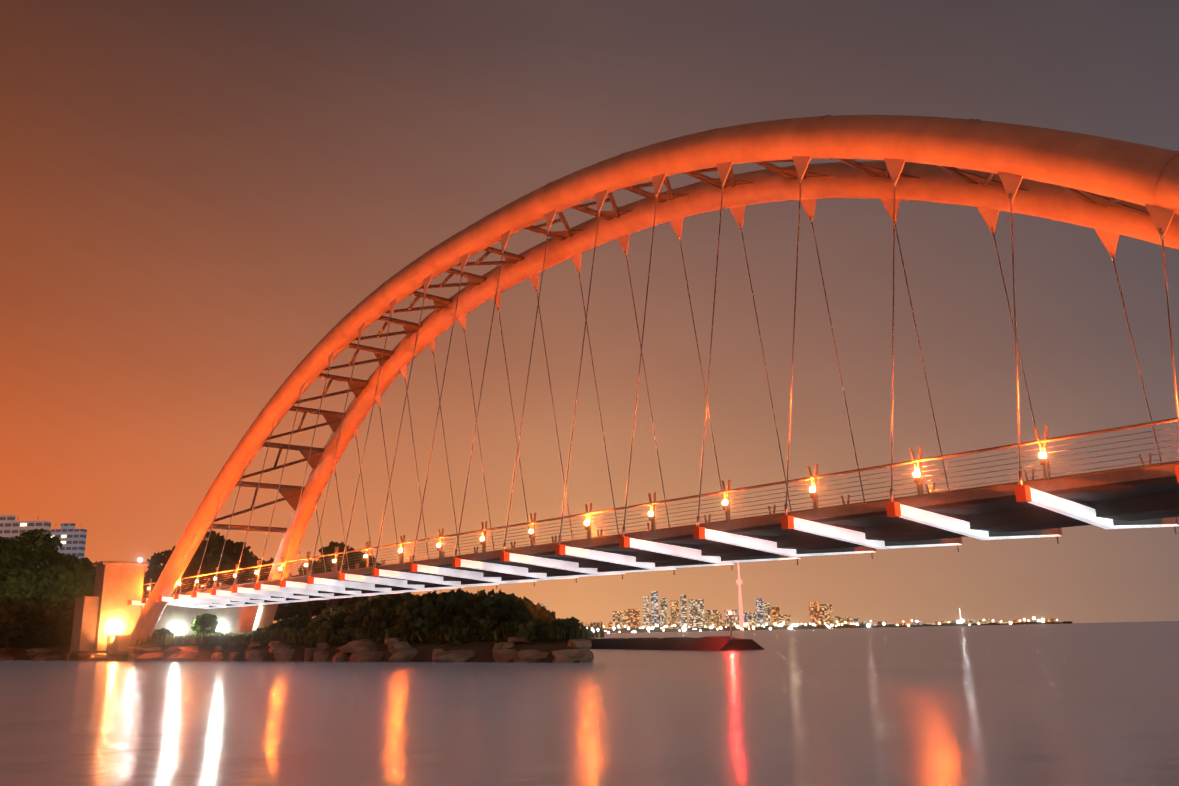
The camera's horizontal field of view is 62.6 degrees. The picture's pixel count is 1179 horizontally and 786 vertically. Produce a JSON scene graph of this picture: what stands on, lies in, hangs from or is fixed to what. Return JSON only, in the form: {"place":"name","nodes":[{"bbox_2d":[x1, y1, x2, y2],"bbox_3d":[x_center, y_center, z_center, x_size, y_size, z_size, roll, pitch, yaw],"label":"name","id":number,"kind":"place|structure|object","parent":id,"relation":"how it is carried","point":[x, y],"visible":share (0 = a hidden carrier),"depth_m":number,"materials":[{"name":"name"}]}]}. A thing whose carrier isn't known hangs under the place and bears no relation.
{"place":"outdoors","nodes":[
{"label":"outdoors","id":0,"kind":"place"},
{"bbox_2d":[0,640,579,662],"bbox_3d":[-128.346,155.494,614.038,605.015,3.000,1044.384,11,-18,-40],"label":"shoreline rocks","id":1,"kind":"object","parent":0,"point":[483,650],"depth_m":67.90,"materials":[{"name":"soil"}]},
{"bbox_2d":[0,515,50,566],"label":"apartment block","id":2,"kind":"structure","parent":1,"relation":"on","point":[10,526],"depth_m":428.70,"materials":[{"name":"grey concrete"}]},
{"bbox_2d":[47,522,86,564],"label":"apartment block","id":3,"kind":"structure","parent":1,"relation":"on","point":[72,539],"depth_m":478.67,"materials":[{"name":"grey concrete"}]},
{"bbox_2d":[70,561,258,653],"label":"abutments","id":4,"kind":"object","parent":1,"relation":"on","point":[102,612],"visible":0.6,"depth_m":92.55,"materials":[{"name":"concrete"}]},
{"bbox_2d":[182,476,1178,606],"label":"bridge deck","id":5,"kind":"structure","parent":4,"relation":"on","point":[1156,498],"depth_m":35.27,"materials":[{"name":"black metal"}]},
{"bbox_2d":[132,488,1178,608],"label":"deck floor beams","id":6,"kind":"structure","parent":5,"relation":"attached to","point":[1083,513],"depth_m":48.14,"materials":[{"name":"white metal"}]},
{"bbox_2d":[127,465,1178,604],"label":"floor beam caps","id":7,"kind":"object","parent":6,"relation":"on","point":[1022,493],"visible":0.98,"depth_m":41.33,"materials":[{"name":"metal"}]},
{"bbox_2d":[209,497,1178,607],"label":"floor beam webs","id":8,"kind":"object","parent":6,"relation":"on","point":[1171,520],"visible":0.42,"depth_m":44.37,"materials":[{"name":"white metal"}]},
{"bbox_2d":[142,463,1178,598],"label":"deck slab","id":9,"kind":"structure","parent":5,"relation":"on","point":[1147,473],"depth_m":35.53,"materials":[{"name":"concrete"}]},
{"bbox_2d":[143,418,1178,595],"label":"railing","id":10,"kind":"object","parent":5,"relation":"on","point":[919,460],"visible":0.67,"depth_m":40.23,"materials":[{"name":"metal"}]},
{"bbox_2d":[147,458,1046,591],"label":"lamp posts","id":11,"kind":"object","parent":10,"relation":"attached to","point":[1043,461],"visible":0.42,"depth_m":42.68,"materials":[{"name":"orange metal"}]},
{"bbox_2d":[913,471,919,476],"bbox_3d":[11.215,2.788,33.236,0.230,0.230,0.219,11,-18,-40],"label":"lamp bulb","id":12,"kind":"object","parent":11,"relation":"in","point":[916,473],"visible":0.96,"depth_m":33.16,"materials":[{"name":"white glass"}]},
{"bbox_2d":[1039,452,1046,458],"bbox_3d":[14.051,1.939,30.049,0.230,0.230,0.219,11,-18,-40],"label":"lamp bulb","id":13,"kind":"object","parent":11,"relation":"in","point":[1042,455],"visible":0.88,"depth_m":29.97,"materials":[{"name":"white glass"}]},
{"bbox_2d":[0,528,570,647],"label":"tree","id":14,"kind":"object","parent":1,"relation":"on","point":[37,605],"depth_m":104.31,"materials":[{"name":"green plant"}]},
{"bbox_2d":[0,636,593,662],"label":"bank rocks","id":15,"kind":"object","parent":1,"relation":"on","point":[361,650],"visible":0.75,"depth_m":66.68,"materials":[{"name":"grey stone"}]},
{"bbox_2d":[135,621,604,645],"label":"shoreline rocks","id":16,"kind":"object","parent":1,"relation":"on","point":[199,639],"depth_m":75.35,"materials":[{"name":"grey stone"}]},
{"bbox_2d":[152,613,588,647],"bbox_3d":[-20.078,18.005,74.495,6.778,3.631,53.654,12,-19,-44],"label":"shrub foliage","id":17,"kind":"object","parent":1,"relation":"on","point":[205,623],"visible":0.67,"depth_m":63.99,"materials":[{"name":"green plant"}]},
{"bbox_2d":[130,115,1178,645],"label":"bridge arches","id":18,"kind":"structure","parent":1,"relation":"on","point":[1048,165],"depth_m":46.16,"materials":[{"name":"orange metal"}]},
{"bbox_2d":[175,174,1178,593],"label":"hangers","id":19,"kind":"object","parent":18,"relation":"hanging from","point":[649,398],"visible":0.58,"depth_m":49.04,"materials":[{"name":"silver metal"}]},
{"bbox_2d":[209,159,1150,532],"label":"cross braces","id":20,"kind":"object","parent":18,"relation":"attached to","point":[637,189],"visible":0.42,"depth_m":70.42,"materials":[{"name":"brown metal"}]},
{"bbox_2d":[192,156,1174,551],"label":"cable anchor brackets","id":21,"kind":"object","parent":18,"relation":"attached to","point":[1160,216],"visible":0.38,"depth_m":47.34,"materials":[{"name":"orange metal"}]},
{"bbox_2d":[0,621,1178,785],"bbox_3d":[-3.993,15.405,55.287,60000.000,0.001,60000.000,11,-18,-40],"label":"water","id":22,"kind":"structure","parent":0,"point":[1083,704],"depth_m":18.87,"materials":[{"name":"black liquid"}]},
{"bbox_2d":[588,636,764,650],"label":"breakwater","id":23,"kind":"object","parent":22,"relation":"in","point":[717,643],"visible":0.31,"depth_m":84.22,"materials":[{"name":"stone"}]},
{"bbox_2d":[728,615,732,638],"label":"beacon post","id":24,"kind":"object","parent":23,"relation":"on","point":[730,616],"visible":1,"depth_m":79.27,"materials":[{"name":"red metal"}]},
{"bbox_2d":[736,562,743,627],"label":"tower","id":25,"kind":"structure","parent":22,"relation":"on","point":[741,618],"depth_m":5765.37,"materials":[{"name":"grey concrete"}]},
{"bbox_2d":[591,620,1039,632],"bbox_3d":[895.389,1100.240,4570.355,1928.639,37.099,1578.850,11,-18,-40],"label":"city lights","id":26,"kind":"object","parent":22,"relation":"in","point":[652,627],"visible":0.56,"depth_m":4578.87},
{"bbox_2d":[593,618,1043,632],"bbox_3d":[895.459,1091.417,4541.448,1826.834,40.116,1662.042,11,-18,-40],"label":"city lights","id":27,"kind":"object","parent":22,"relation":"in","point":[795,625],"visible":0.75,"depth_m":4497.57},
{"bbox_2d":[586,621,1071,632],"bbox_3d":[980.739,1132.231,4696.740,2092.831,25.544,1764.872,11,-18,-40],"label":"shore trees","id":28,"kind":"object","parent":22,"relation":"on","point":[726,628],"visible":0.69,"depth_m":4696.42,"materials":[{"name":"black plant"}]},
{"bbox_2d":[605,617,1057,631],"bbox_3d":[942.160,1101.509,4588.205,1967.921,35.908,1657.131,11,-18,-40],"label":"city lights","id":29,"kind":"object","parent":22,"relation":"in","point":[792,625],"visible":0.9,"depth_m":4585.36},
{"bbox_2d":[0,0,1178,628],"label":"sky","id":30,"kind":"structure","parent":0,"point":[194,194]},
{"bbox_2d":[585,591,960,628],"bbox_3d":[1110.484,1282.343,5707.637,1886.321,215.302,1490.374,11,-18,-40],"label":"city skyline","id":31,"kind":"object","parent":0,"point":[655,619],"visible":0.29,"depth_m":5226.39,"materials":[{"name":"multicoloured"}]},
{"bbox_2d":[531,595,1053,628],"bbox_3d":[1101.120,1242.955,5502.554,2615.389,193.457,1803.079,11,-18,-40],"label":"city buildings","id":32,"kind":"structure","parent":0,"point":[697,619],"depth_m":5220.24,"materials":[{"name":"grey"}]},
{"bbox_2d":[591,600,1000,629],"bbox_3d":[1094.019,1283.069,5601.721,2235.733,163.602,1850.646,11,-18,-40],"label":"city skyline","id":33,"kind":"object","parent":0,"point":[713,618],"visible":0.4,"depth_m":5213.48,"materials":[{"name":"grey"}]}
]}

